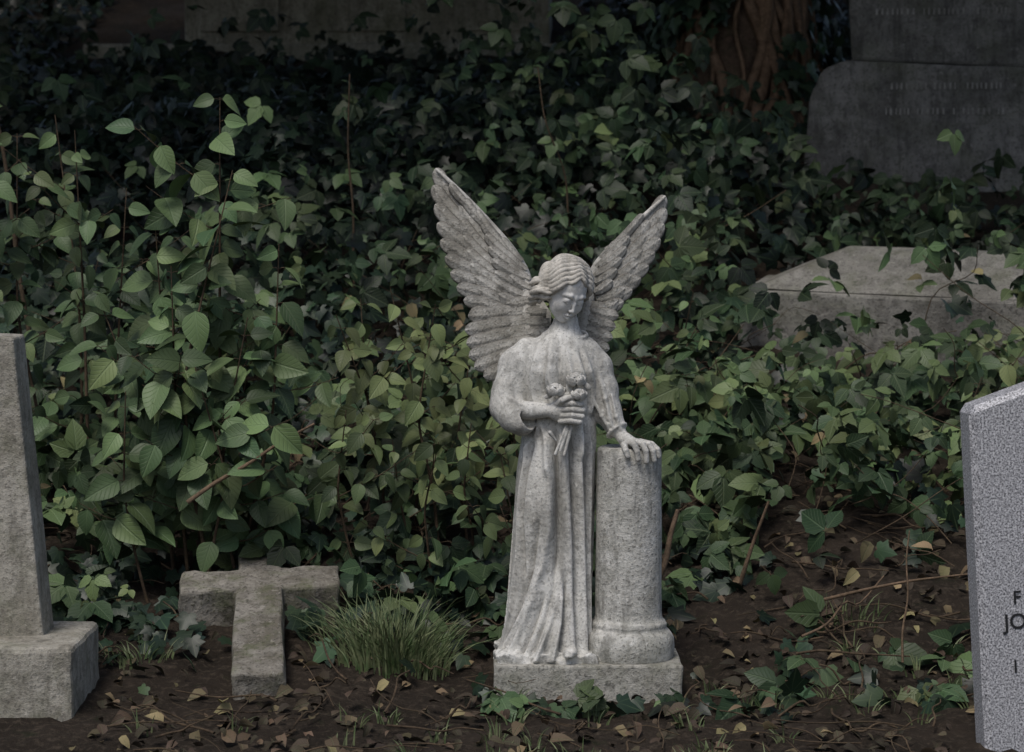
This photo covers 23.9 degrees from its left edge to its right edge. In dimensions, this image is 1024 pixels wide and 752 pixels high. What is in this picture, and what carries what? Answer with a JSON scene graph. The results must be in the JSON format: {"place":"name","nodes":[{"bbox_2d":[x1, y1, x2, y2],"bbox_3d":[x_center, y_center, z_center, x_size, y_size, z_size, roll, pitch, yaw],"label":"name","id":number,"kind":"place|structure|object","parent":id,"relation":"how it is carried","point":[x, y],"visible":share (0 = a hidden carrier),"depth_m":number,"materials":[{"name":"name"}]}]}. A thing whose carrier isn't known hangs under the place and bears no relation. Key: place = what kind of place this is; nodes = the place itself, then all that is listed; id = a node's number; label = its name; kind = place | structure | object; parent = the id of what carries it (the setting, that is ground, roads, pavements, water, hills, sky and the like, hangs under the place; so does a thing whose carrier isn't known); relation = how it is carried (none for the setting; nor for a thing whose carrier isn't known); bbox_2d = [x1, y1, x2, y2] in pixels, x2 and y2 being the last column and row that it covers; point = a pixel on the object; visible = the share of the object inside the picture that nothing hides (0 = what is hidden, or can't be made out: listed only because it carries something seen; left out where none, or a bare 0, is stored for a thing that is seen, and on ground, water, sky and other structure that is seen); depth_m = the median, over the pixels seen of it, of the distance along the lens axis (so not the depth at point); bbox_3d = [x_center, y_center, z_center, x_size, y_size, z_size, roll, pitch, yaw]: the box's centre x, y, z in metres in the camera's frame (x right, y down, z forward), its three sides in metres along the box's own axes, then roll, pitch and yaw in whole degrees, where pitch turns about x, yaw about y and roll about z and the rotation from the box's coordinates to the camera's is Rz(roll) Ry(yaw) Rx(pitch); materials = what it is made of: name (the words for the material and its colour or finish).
{"place":"outdoors","nodes":[
{"label":"outdoors","id":0,"kind":"place"},
{"bbox_2d":[0,0,1023,751],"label":"ground","id":1,"kind":"structure","parent":0,"point":[212,666],"depth_m":6.31,"materials":[{"name":"soil"}]},
{"bbox_2d":[0,333,98,721],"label":"leaning headstone","id":2,"kind":"object","parent":1,"relation":"on","point":[49,666],"visible":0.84,"depth_m":5.88,"materials":[{"name":"grey stone"}]},
{"bbox_2d":[0,104,199,492],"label":"hedge shrub","id":3,"kind":"object","parent":1,"relation":"on","point":[66,231],"visible":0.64,"depth_m":7.26,"materials":[{"name":"green plant"}]},
{"bbox_2d":[68,93,338,602],"bbox_3d":[-0.847,-0.067,6.676,0.735,1.419,0.548,0,4,0],"label":"dogwood shrub","id":4,"kind":"object","parent":1,"relation":"on","point":[178,415],"visible":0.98,"depth_m":6.62,"materials":[{"name":"green plant"}]},
{"bbox_2d":[178,553,340,699],"bbox_3d":[-0.665,0.653,6.368,0.436,0.124,0.908,-2,17,-5],"label":"fallen stone cross","id":5,"kind":"object","parent":1,"relation":"on","point":[247,598],"visible":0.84,"depth_m":6.45,"materials":[{"name":"grey stone"}]},
{"bbox_2d":[0,67,577,402],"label":"sapling stems","id":6,"kind":"object","parent":1,"relation":"on","point":[21,288],"visible":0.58,"depth_m":8.98,"materials":[{"name":"brown plant"}]},
{"bbox_2d":[83,0,565,60],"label":"chest tomb","id":7,"kind":"object","parent":1,"relation":"on","point":[334,19],"visible":0.32,"depth_m":15.18,"materials":[{"name":"stone"}]},
{"bbox_2d":[0,212,721,444],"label":"undergrowth shrub","id":8,"kind":"object","parent":1,"relation":"on","point":[417,258],"visible":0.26,"depth_m":8.72,"materials":[{"name":"green plant"}]},
{"bbox_2d":[320,410,519,591],"bbox_3d":[-0.228,0.355,6.707,0.621,0.537,0.359,1,4,17],"label":"young elm shrub","id":9,"kind":"object","parent":1,"relation":"on","point":[403,485],"visible":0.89,"depth_m":6.66,"materials":[{"name":"green plant"}]},
{"bbox_2d":[327,288,554,540],"bbox_3d":[-0.149,0.123,7.000,0.606,0.841,0.623,3,5,40],"label":"young elm shrub","id":10,"kind":"object","parent":1,"relation":"on","point":[414,405],"visible":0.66,"depth_m":6.97,"materials":[{"name":"green plant"}]},
{"bbox_2d":[44,401,974,751],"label":"fallen leaves","id":11,"kind":"object","parent":1,"relation":"on","point":[298,745],"depth_m":5.91,"materials":[{"name":"brown plant"}]},
{"bbox_2d":[0,0,1023,722],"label":"bramble undergrowth","id":12,"kind":"object","parent":1,"relation":"on","point":[858,430],"visible":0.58,"depth_m":8.42,"materials":[{"name":"green plant"}]},
{"bbox_2d":[0,0,1023,723],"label":"ivy ground cover","id":13,"kind":"object","parent":1,"relation":"on","point":[260,140],"visible":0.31,"depth_m":9.64,"materials":[{"name":"green plant"}]},
{"bbox_2d":[41,233,982,585],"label":"fallen leaves","id":14,"kind":"object","parent":1,"relation":"on","point":[867,547],"visible":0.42,"depth_m":7.55,"materials":[{"name":"brown plant"}]},
{"bbox_2d":[1,165,1023,751],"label":"twigs","id":15,"kind":"object","parent":1,"relation":"on","point":[583,723],"visible":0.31,"depth_m":6.32,"materials":[{"name":"brown wood"}]},
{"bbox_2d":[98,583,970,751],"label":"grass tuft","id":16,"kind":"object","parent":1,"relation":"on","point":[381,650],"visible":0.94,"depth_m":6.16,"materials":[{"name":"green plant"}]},
{"bbox_2d":[431,168,682,702],"bbox_3d":[0.109,0.279,6.130,0.636,1.612,0.270,0,4,0],"label":"angel statue","id":17,"kind":"object","parent":1,"relation":"on","point":[554,399],"visible":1,"depth_m":6.07,"materials":[{"name":"stone"}]},
{"bbox_2d":[643,0,846,146],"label":"ivy covered tree","id":18,"kind":"object","parent":1,"relation":"on","point":[777,49],"visible":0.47,"depth_m":12.38,"materials":[{"name":"brown plant"}]},
{"bbox_2d":[668,326,1023,471],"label":"undergrowth shrub","id":19,"kind":"object","parent":1,"relation":"on","point":[1006,371],"visible":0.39,"depth_m":7.55,"materials":[{"name":"green plant"}]},
{"bbox_2d":[738,246,1023,365],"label":"coped grave slab","id":20,"kind":"structure","parent":1,"relation":"on","point":[886,293],"depth_m":8.91,"materials":[{"name":"stone"}]},
{"bbox_2d":[804,0,1023,191],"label":"stepped headstone","id":21,"kind":"object","parent":1,"relation":"on","point":[905,86],"visible":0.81,"depth_m":11.56,"materials":[{"name":"stone"}]},
{"bbox_2d":[960,382,1023,751],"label":"granite headstone","id":22,"kind":"object","parent":1,"relation":"on","point":[992,433],"visible":1,"depth_m":5.53,"materials":[{"name":"grey stone"}]}
]}

